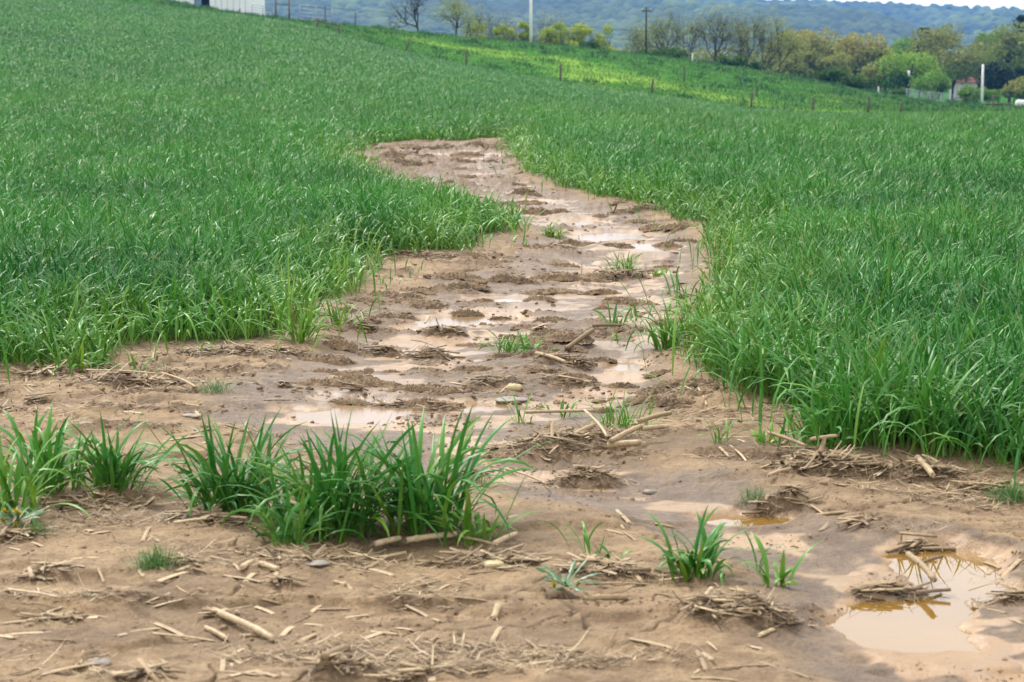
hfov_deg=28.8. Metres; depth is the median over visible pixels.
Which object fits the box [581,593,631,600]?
corn stalk
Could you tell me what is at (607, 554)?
wheat clump
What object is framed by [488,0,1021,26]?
mountain
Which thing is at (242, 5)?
white barn
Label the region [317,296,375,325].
wheat clump
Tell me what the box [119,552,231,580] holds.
residue heap
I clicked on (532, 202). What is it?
mud clod
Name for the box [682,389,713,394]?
mud clod
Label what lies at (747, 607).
residue heap
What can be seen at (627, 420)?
wheat clump
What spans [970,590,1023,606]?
residue heap
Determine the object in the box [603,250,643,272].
wheat clump
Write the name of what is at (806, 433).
wheat clump
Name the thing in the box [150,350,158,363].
straw fragment
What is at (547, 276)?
mud clod
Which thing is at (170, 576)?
straw fragment
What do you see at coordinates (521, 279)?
mud clod
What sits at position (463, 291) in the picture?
mud clod
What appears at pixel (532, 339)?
mud clod
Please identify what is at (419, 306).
mud clod
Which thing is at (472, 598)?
straw fragment
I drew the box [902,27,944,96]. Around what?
pine tree
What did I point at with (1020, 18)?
spruce tree
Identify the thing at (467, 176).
mud clod
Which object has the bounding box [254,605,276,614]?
straw fragment
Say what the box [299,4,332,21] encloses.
cattle gate
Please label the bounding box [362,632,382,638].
straw fragment
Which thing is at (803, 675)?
straw fragment
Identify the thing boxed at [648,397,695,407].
mud clod
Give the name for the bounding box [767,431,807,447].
corn stalk
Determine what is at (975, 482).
corn stalk
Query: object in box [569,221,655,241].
puddle water
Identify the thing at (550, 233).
wheat clump
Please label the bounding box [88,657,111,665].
stone
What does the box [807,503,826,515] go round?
straw fragment
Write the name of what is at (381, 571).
straw fragment
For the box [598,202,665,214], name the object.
residue heap
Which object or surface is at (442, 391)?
mud clod
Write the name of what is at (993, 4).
sky
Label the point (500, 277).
mud clod
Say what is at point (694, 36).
bare tree
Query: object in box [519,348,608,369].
residue heap
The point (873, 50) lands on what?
leafy tree
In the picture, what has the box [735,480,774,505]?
grass tuft
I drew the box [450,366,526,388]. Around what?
residue heap
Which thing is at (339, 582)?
straw fragment
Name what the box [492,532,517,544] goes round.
corn stalk
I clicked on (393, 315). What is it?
mud clod
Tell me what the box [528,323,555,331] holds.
residue heap
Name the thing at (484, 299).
mud clod
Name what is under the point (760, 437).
wheat clump
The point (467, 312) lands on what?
mud clod
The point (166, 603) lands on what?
straw fragment
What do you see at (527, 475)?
corn stalk
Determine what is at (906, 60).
leafy tree
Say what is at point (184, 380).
corn stalk
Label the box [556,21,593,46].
yellow bush
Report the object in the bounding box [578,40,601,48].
green bush
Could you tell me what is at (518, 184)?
mud clod
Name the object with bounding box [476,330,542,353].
wheat clump
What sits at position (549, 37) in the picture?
yellow bush
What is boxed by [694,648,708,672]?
straw fragment
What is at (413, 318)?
residue heap
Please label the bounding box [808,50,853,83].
leafy tree
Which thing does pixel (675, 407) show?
mud clod
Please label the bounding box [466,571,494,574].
straw fragment
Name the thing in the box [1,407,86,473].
wheat clump
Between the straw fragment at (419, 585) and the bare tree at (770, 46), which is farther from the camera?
the bare tree at (770, 46)
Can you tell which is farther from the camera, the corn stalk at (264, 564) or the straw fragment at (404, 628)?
the corn stalk at (264, 564)
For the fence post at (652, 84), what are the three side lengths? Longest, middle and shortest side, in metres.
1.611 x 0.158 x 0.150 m
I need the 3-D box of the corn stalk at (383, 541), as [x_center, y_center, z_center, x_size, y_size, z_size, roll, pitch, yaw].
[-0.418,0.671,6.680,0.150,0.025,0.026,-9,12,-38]
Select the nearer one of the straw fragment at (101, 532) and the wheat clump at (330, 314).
the straw fragment at (101, 532)
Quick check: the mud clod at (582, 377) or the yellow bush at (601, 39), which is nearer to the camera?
the mud clod at (582, 377)
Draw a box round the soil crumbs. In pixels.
[0,138,1023,681]
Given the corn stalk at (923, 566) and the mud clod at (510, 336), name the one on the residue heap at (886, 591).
the corn stalk at (923, 566)
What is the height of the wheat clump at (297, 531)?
0.297 m
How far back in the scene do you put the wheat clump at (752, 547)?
6.46 m
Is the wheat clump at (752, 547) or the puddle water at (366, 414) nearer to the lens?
the wheat clump at (752, 547)
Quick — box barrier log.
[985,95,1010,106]
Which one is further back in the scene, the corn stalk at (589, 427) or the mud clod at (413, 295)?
the mud clod at (413, 295)
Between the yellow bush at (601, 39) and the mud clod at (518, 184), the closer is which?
the mud clod at (518, 184)
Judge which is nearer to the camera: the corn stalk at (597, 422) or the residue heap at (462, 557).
the residue heap at (462, 557)
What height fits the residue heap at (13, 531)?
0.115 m
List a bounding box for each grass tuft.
[8,518,59,538]
[118,542,185,579]
[186,376,246,393]
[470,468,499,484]
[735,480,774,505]
[974,475,1023,505]
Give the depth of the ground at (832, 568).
7.04 m
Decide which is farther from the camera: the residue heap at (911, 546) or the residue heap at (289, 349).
the residue heap at (289, 349)
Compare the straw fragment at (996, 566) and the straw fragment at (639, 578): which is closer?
the straw fragment at (639, 578)
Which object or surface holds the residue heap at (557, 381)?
on the ground at (832, 568)
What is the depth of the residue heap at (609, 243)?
17.42 m
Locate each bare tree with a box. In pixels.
[372,0,436,30]
[425,0,495,38]
[454,0,498,37]
[472,2,518,39]
[486,14,533,40]
[527,8,580,43]
[615,9,667,52]
[626,2,697,59]
[653,6,717,60]
[684,0,755,62]
[715,2,784,71]
[735,1,796,73]
[765,7,812,72]
[961,28,993,99]
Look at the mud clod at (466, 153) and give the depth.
34.11 m
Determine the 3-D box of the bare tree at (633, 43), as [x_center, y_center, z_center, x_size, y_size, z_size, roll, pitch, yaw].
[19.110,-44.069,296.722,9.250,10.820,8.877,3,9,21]
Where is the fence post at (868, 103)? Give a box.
[867,97,869,112]
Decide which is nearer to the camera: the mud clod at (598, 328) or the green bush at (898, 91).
the mud clod at (598, 328)
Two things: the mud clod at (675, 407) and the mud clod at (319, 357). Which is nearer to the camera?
the mud clod at (675, 407)
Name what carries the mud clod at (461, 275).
on the ground at (832, 568)
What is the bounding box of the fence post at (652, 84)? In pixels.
[651,79,653,93]
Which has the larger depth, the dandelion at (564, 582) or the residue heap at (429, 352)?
the residue heap at (429, 352)
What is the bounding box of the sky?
[792,0,1023,9]
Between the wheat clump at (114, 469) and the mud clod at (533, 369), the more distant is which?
the mud clod at (533, 369)
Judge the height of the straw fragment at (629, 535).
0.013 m
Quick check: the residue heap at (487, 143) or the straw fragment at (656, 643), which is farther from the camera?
the residue heap at (487, 143)
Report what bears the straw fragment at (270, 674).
on the ground at (832, 568)
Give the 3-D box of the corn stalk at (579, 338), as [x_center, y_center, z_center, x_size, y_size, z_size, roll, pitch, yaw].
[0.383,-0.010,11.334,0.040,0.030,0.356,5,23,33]
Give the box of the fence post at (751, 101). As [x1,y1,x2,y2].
[750,92,752,107]
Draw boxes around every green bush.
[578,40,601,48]
[641,49,657,55]
[656,47,690,58]
[715,54,747,66]
[746,61,763,70]
[817,66,848,82]
[843,73,877,88]
[885,88,910,95]
[908,68,952,99]
[957,85,986,102]
[980,86,1002,102]
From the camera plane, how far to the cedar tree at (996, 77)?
285.97 m
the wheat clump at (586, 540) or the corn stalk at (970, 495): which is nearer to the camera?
the wheat clump at (586, 540)
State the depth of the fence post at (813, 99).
133.97 m
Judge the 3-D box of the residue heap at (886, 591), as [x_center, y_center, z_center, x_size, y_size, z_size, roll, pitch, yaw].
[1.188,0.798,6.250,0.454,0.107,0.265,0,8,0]
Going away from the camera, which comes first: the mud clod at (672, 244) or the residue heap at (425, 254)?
the residue heap at (425, 254)
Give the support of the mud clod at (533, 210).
on the ground at (832, 568)
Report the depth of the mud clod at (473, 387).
10.02 m
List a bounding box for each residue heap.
[0,357,104,379]
[0,516,50,545]
[0,602,106,625]
[1,549,86,583]
[21,483,173,512]
[22,391,55,405]
[52,360,212,391]
[92,658,192,681]
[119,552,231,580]
[131,500,270,530]
[161,338,296,360]
[195,599,252,623]
[208,540,436,572]
[253,568,323,586]
[259,343,313,355]
[272,379,297,386]
[297,648,390,681]
[335,312,392,333]
[337,380,373,392]
[348,338,401,355]
[358,398,425,411]
[363,659,465,681]
[377,157,435,166]
[385,307,419,320]
[386,248,484,260]
[396,337,464,361]
[412,400,463,411]
[413,143,462,149]
[415,543,565,574]
[416,318,474,337]
[437,464,494,477]
[445,157,485,162]
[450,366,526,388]
[463,139,509,146]
[464,419,655,465]
[502,185,547,196]
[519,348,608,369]
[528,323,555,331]
[530,543,682,581]
[531,372,605,387]
[532,460,634,491]
[548,240,579,249]
[570,264,665,281]
[596,241,627,245]
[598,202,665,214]
[666,581,819,638]
[729,482,822,521]
[755,429,907,478]
[819,512,888,532]
[831,578,955,606]
[869,448,983,482]
[885,530,957,554]
[940,468,1023,498]
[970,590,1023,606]
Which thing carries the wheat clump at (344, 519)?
on the ground at (832, 568)
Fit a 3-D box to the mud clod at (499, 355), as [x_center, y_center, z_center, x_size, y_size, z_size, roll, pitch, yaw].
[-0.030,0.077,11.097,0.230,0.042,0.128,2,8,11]
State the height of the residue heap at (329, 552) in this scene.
0.130 m
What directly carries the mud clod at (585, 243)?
on the ground at (832, 568)
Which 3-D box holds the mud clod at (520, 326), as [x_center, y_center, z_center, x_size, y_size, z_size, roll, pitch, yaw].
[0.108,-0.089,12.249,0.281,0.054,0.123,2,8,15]
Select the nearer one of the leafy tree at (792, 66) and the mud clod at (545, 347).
the mud clod at (545, 347)
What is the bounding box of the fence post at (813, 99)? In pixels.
[812,97,814,112]
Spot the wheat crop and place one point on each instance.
(166, 170)
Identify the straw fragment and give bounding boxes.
[0,634,17,639]
[5,666,49,674]
[35,664,91,676]
[41,639,74,640]
[84,663,108,664]
[91,530,111,533]
[97,567,105,583]
[114,627,161,636]
[139,526,151,541]
[145,592,168,602]
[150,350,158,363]
[150,571,190,581]
[151,598,183,606]
[151,622,188,638]
[156,435,203,442]
[186,562,200,565]
[215,670,260,675]
[219,658,227,669]
[222,573,267,583]
[224,424,268,437]
[228,669,263,676]
[229,657,243,664]
[237,594,282,604]
[238,633,259,636]
[243,572,257,582]
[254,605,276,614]
[254,670,281,678]
[255,673,296,677]
[278,625,297,637]
[292,632,321,644]
[304,623,325,625]
[309,605,321,612]
[310,608,349,609]
[333,580,348,585]
[344,614,368,617]
[362,565,397,576]
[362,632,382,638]
[388,579,440,592]
[395,627,413,630]
[404,604,428,617]
[427,669,436,681]
[454,596,490,601]
[460,641,505,649]
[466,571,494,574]
[486,601,501,621]
[488,624,504,643]
[503,651,526,668]
[525,638,540,649]
[525,644,589,652]
[585,582,650,584]
[605,529,624,534]
[615,508,632,523]
[622,531,636,541]
[626,567,643,582]
[628,636,677,650]
[653,592,683,598]
[654,522,674,527]
[689,676,737,680]
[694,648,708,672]
[701,652,715,662]
[710,663,778,668]
[720,436,748,437]
[745,643,761,648]
[759,661,811,678]
[776,446,815,448]
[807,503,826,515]
[816,511,850,514]
[969,606,1008,613]
[979,567,990,574]
[981,561,1001,568]
[995,556,1022,583]
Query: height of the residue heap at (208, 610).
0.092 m
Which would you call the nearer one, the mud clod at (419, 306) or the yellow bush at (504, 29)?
the mud clod at (419, 306)
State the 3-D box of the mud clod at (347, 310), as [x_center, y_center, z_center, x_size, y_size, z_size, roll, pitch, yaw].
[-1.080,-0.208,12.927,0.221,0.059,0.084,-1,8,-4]
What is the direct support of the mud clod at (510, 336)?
on the ground at (832, 568)
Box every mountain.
[171,0,970,66]
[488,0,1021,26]
[925,9,1023,47]
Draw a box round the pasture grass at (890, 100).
[100,0,1023,113]
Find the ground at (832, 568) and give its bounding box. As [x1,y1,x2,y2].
[0,0,1023,681]
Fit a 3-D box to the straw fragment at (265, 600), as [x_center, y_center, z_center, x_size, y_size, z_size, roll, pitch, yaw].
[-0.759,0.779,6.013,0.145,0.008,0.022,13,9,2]
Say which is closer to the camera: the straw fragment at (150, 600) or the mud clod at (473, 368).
the straw fragment at (150, 600)
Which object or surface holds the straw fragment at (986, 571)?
on the puddle water at (920, 626)
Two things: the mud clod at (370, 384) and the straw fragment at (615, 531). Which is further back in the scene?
the mud clod at (370, 384)
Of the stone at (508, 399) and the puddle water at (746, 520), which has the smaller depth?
the puddle water at (746, 520)
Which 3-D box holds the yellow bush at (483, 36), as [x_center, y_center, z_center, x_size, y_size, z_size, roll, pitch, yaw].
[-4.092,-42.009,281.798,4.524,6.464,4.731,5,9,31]
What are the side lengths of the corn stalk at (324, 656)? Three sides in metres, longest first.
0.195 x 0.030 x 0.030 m
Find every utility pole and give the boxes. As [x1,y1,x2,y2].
[529,0,531,42]
[641,7,650,53]
[908,65,912,96]
[980,64,983,103]
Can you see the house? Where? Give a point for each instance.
(957, 86)
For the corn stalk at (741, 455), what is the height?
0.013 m
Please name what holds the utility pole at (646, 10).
on the ground at (832, 568)
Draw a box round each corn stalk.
[5,588,59,597]
[7,631,48,634]
[22,605,64,622]
[34,359,65,374]
[86,369,159,374]
[150,632,216,641]
[160,372,196,387]
[172,517,210,523]
[176,558,214,570]
[203,625,228,642]
[211,607,278,641]
[239,558,257,569]
[256,559,280,572]
[318,641,350,661]
[370,631,399,635]
[371,535,402,546]
[403,531,459,542]
[416,560,451,564]
[457,535,498,546]
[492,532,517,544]
[504,467,547,484]
[523,409,597,413]
[535,351,567,363]
[555,422,595,441]
[562,328,596,350]
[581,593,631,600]
[583,409,607,437]
[590,323,621,326]
[605,439,643,448]
[608,424,641,443]
[635,411,672,422]
[640,424,668,430]
[692,587,712,611]
[706,641,717,650]
[718,446,729,457]
[729,445,746,461]
[757,627,775,636]
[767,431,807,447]
[767,467,791,476]
[809,434,839,440]
[905,551,937,582]
[914,455,935,477]
[915,554,944,565]
[941,491,999,500]
[950,480,1003,485]
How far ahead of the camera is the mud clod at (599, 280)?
14.92 m
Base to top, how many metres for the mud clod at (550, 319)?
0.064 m
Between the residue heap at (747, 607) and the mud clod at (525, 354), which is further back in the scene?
the mud clod at (525, 354)
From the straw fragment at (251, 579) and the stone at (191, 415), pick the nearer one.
the straw fragment at (251, 579)
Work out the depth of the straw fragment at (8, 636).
5.63 m
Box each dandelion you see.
[0,502,46,525]
[535,559,602,590]
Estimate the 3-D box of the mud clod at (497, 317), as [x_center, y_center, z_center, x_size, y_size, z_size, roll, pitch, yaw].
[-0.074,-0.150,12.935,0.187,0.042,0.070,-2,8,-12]
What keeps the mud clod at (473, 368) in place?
on the ground at (832, 568)
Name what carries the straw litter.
on the ground at (832, 568)
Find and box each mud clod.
[297,377,353,387]
[299,353,352,362]
[307,367,340,372]
[319,334,344,338]
[322,337,362,352]
[324,356,361,365]
[324,373,379,379]
[328,397,371,405]
[329,326,346,330]
[330,369,373,375]
[333,378,367,387]
[337,306,357,311]
[344,375,400,387]
[347,296,382,303]
[357,314,380,320]
[361,380,403,386]
[367,288,411,297]
[372,312,411,318]
[378,369,400,372]
[379,150,406,157]
[383,143,422,148]
[383,351,401,356]
[386,383,437,392]
[390,297,432,302]
[399,397,447,406]
[400,150,417,153]
[400,286,434,294]
[403,292,426,298]
[406,299,448,308]
[406,366,443,370]
[412,139,432,142]
[413,303,428,308]
[414,145,438,149]
[414,381,446,387]
[421,400,465,407]
[425,383,466,395]
[432,269,487,283]
[446,280,489,290]
[447,289,477,294]
[447,363,498,371]
[450,151,484,155]
[451,268,482,272]
[451,307,483,316]
[452,167,468,169]
[455,174,477,178]
[455,341,495,347]
[458,252,489,259]
[460,384,493,390]
[465,141,487,146]
[472,297,493,301]
[480,258,513,262]
[483,144,510,149]
[485,351,518,357]
[487,273,518,282]
[488,316,510,319]
[498,181,526,185]
[498,274,540,284]
[499,334,518,340]
[500,336,537,343]
[504,199,550,205]
[509,323,550,330]
[511,365,547,369]
[513,342,560,349]
[514,349,553,357]
[518,206,555,214]
[518,287,582,295]
[520,243,565,248]
[522,294,557,301]
[522,366,547,372]
[527,327,563,336]
[529,272,583,281]
[529,344,563,351]
[531,348,563,358]
[532,314,567,322]
[534,331,594,343]
[543,368,573,375]
[545,261,579,267]
[551,208,570,212]
[554,238,580,245]
[562,346,587,352]
[569,373,588,379]
[573,372,601,380]
[577,272,613,279]
[578,241,600,245]
[580,288,621,294]
[581,277,610,282]
[586,326,606,330]
[586,355,618,362]
[592,213,608,217]
[592,407,619,412]
[593,305,612,309]
[597,297,660,305]
[599,381,641,387]
[601,296,630,300]
[608,325,646,333]
[610,201,628,203]
[610,241,634,247]
[624,218,653,223]
[624,394,673,404]
[634,387,661,397]
[635,386,658,393]
[638,223,656,230]
[642,223,667,231]
[642,369,671,377]
[647,388,675,395]
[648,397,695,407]
[649,317,684,325]
[650,264,679,268]
[652,240,682,247]
[652,377,718,387]
[661,221,690,229]
[665,222,697,229]
[665,405,691,409]
[668,237,696,242]
[670,292,695,299]
[670,389,706,397]
[671,227,687,232]
[671,409,698,412]
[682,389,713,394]
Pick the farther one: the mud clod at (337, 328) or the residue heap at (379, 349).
the mud clod at (337, 328)
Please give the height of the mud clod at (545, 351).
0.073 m
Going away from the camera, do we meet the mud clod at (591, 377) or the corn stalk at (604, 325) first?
the mud clod at (591, 377)
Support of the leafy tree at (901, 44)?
on the ground at (832, 568)
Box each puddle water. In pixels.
[282,403,508,425]
[403,316,521,330]
[452,154,490,158]
[471,298,525,302]
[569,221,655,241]
[600,363,647,370]
[619,242,678,250]
[704,516,790,525]
[827,549,1019,652]
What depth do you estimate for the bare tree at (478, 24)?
266.41 m
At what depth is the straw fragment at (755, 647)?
5.55 m
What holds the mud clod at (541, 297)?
on the ground at (832, 568)
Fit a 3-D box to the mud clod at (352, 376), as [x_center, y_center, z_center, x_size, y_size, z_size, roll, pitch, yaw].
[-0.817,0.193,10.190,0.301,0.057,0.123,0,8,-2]
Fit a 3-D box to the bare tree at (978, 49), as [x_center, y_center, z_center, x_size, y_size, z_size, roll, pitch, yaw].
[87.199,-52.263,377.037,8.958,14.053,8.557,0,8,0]
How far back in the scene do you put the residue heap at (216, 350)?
10.87 m
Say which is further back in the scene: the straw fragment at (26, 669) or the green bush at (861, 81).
the green bush at (861, 81)
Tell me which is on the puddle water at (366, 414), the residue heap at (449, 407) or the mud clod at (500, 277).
the residue heap at (449, 407)
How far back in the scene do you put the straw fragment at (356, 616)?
5.91 m
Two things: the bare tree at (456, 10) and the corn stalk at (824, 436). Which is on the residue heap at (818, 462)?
the corn stalk at (824, 436)
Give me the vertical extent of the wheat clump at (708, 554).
0.252 m
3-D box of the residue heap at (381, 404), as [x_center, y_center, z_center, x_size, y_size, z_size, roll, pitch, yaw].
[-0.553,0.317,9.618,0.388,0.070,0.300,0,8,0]
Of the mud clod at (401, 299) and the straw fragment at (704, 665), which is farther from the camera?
the mud clod at (401, 299)
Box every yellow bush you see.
[470,22,493,38]
[486,23,517,40]
[517,21,540,41]
[535,22,569,44]
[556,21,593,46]
[590,23,619,50]
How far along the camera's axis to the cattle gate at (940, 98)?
234.27 m
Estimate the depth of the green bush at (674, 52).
236.67 m
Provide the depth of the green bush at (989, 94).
259.40 m
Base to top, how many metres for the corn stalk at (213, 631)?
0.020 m
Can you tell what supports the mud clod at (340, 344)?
on the ground at (832, 568)
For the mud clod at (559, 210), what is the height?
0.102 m
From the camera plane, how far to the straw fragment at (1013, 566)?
6.49 m
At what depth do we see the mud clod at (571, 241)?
17.58 m
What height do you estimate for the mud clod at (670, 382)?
0.051 m
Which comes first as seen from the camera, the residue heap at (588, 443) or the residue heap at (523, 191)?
the residue heap at (588, 443)
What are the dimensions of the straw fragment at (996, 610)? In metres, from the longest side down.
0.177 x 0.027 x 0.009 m
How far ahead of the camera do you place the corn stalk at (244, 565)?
6.30 m
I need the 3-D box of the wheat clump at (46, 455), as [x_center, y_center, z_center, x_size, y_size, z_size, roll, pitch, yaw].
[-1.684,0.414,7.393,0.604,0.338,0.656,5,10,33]
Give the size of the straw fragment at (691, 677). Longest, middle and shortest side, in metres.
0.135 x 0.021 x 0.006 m
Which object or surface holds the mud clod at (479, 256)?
on the ground at (832, 568)
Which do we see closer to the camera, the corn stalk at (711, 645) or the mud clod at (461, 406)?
the corn stalk at (711, 645)
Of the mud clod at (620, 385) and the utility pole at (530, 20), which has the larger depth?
the utility pole at (530, 20)
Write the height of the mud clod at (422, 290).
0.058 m
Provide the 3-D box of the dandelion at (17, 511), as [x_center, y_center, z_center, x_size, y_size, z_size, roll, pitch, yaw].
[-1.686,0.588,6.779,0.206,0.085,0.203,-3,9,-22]
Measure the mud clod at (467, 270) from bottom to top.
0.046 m
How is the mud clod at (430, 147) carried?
on the ground at (832, 568)
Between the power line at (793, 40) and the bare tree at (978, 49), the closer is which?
the power line at (793, 40)
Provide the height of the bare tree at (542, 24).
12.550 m
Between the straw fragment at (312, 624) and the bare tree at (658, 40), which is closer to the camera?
the straw fragment at (312, 624)
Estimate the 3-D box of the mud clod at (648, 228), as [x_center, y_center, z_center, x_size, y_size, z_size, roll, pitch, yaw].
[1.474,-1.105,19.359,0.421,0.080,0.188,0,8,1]
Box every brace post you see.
[275,0,289,17]
[316,18,339,31]
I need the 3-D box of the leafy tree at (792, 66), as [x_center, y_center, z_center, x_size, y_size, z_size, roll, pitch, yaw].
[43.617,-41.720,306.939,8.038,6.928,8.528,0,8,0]
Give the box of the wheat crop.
[0,0,1023,486]
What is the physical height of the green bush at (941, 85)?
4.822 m
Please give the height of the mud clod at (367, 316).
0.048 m
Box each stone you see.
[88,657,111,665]
[181,413,200,417]
[306,560,331,566]
[482,560,504,566]
[495,396,529,402]
[506,383,522,390]
[643,489,656,494]
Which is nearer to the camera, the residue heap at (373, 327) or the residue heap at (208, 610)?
the residue heap at (208, 610)
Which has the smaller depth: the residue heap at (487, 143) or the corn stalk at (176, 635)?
the corn stalk at (176, 635)
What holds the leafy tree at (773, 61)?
on the ground at (832, 568)
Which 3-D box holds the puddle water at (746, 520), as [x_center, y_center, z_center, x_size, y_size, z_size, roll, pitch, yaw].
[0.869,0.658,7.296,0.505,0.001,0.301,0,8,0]
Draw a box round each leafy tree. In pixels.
[760,30,809,72]
[768,48,818,78]
[777,26,839,78]
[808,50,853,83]
[817,38,855,81]
[830,32,889,77]
[853,41,893,89]
[858,59,902,92]
[874,47,943,89]
[890,35,916,80]
[902,23,994,100]
[906,40,919,97]
[969,31,1003,69]
[972,21,1023,102]
[998,75,1023,99]
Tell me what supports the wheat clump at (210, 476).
on the ground at (832, 568)
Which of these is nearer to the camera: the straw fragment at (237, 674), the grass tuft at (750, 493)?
the straw fragment at (237, 674)
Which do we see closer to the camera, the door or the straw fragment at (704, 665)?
the straw fragment at (704, 665)
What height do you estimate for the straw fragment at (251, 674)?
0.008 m
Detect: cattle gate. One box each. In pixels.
[252,5,273,16]
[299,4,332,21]
[906,89,929,99]
[927,92,953,102]
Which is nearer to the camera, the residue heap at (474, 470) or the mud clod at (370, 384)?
the residue heap at (474, 470)
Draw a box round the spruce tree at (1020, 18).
[998,14,1023,99]
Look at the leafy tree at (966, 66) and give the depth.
333.32 m
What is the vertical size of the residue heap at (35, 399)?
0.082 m
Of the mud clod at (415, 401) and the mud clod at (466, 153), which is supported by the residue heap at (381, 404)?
the mud clod at (415, 401)
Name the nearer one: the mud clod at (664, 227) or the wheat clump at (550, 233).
the wheat clump at (550, 233)
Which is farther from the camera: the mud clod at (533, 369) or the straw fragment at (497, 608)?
the mud clod at (533, 369)
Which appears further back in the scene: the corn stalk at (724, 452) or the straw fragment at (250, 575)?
the corn stalk at (724, 452)
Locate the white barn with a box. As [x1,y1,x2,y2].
[176,0,264,14]
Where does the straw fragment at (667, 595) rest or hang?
on the ground at (832, 568)
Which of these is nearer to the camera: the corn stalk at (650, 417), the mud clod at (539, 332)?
the corn stalk at (650, 417)
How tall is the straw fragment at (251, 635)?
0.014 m
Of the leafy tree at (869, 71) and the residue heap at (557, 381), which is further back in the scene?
the leafy tree at (869, 71)
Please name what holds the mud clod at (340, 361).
on the ground at (832, 568)
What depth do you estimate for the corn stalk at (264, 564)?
6.29 m
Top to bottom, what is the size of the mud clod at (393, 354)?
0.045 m
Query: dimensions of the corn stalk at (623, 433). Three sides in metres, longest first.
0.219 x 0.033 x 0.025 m
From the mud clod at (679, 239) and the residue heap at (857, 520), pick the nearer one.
the residue heap at (857, 520)
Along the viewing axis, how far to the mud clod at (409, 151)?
33.56 m
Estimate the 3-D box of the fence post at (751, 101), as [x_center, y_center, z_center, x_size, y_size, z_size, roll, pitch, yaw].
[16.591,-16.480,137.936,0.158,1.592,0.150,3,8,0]
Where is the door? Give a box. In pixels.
[194,0,200,5]
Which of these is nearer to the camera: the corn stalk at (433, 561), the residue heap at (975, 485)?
the corn stalk at (433, 561)
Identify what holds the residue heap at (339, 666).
on the ground at (832, 568)
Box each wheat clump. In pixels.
[0,402,154,495]
[0,431,88,525]
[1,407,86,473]
[32,331,120,378]
[47,410,197,498]
[68,340,118,368]
[90,348,179,374]
[141,404,332,518]
[203,398,457,544]
[224,473,367,549]
[251,305,339,342]
[298,403,565,546]
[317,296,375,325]
[409,473,545,545]
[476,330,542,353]
[492,385,550,423]
[513,330,556,352]
[535,223,569,238]
[537,520,606,554]
[546,398,582,417]
[578,384,665,432]
[590,295,646,327]
[593,544,634,557]
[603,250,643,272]
[611,299,643,320]
[619,297,708,354]
[635,506,755,584]
[649,265,669,275]
[693,419,748,443]
[727,532,823,587]
[730,526,801,572]
[747,422,784,444]
[769,379,907,449]
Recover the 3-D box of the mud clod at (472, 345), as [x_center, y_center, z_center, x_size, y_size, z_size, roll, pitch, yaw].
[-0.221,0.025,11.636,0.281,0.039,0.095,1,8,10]
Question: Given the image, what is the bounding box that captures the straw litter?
[0,138,1023,681]
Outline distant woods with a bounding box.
[615,40,1003,95]
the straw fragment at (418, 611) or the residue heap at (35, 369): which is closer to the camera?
the straw fragment at (418, 611)
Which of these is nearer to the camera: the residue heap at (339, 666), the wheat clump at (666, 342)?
the residue heap at (339, 666)
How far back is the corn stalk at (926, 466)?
7.75 m
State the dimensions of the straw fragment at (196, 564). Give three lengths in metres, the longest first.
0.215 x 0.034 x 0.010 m
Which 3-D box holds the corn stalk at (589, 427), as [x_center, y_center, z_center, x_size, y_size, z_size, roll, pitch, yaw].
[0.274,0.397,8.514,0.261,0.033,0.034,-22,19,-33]
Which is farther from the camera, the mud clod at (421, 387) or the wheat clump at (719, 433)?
the mud clod at (421, 387)
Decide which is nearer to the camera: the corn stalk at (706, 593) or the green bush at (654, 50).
the corn stalk at (706, 593)
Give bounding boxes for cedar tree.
[975,61,1015,102]
[1011,67,1023,103]
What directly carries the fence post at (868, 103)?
on the ground at (832, 568)
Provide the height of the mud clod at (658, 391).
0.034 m
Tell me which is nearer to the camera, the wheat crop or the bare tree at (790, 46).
the wheat crop
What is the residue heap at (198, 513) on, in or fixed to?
on the ground at (832, 568)
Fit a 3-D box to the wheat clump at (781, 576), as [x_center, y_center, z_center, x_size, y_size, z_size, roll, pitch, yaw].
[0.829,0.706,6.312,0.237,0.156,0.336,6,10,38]
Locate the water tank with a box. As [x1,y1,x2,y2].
[1015,100,1023,105]
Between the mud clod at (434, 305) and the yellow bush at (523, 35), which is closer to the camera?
the mud clod at (434, 305)
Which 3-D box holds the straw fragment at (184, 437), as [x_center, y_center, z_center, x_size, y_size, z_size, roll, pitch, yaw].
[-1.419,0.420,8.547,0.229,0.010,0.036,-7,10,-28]
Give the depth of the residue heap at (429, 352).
11.03 m
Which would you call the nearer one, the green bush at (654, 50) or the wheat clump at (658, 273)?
the wheat clump at (658, 273)
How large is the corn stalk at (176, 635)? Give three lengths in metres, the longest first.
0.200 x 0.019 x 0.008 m
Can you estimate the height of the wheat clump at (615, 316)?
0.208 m
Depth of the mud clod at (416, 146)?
35.66 m
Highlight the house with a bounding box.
[949,74,989,98]
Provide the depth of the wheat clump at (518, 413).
9.19 m
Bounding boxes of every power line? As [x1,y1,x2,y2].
[290,4,638,30]
[479,23,641,40]
[648,41,901,64]
[649,31,932,45]
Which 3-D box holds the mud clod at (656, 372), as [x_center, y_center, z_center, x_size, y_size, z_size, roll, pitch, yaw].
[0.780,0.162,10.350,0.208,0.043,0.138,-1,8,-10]
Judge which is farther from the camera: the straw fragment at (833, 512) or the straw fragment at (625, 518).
the straw fragment at (833, 512)
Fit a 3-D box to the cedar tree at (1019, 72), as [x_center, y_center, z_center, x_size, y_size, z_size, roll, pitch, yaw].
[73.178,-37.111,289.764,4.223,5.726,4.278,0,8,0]
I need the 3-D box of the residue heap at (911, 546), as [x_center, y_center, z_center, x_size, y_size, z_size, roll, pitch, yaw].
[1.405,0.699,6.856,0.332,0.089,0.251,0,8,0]

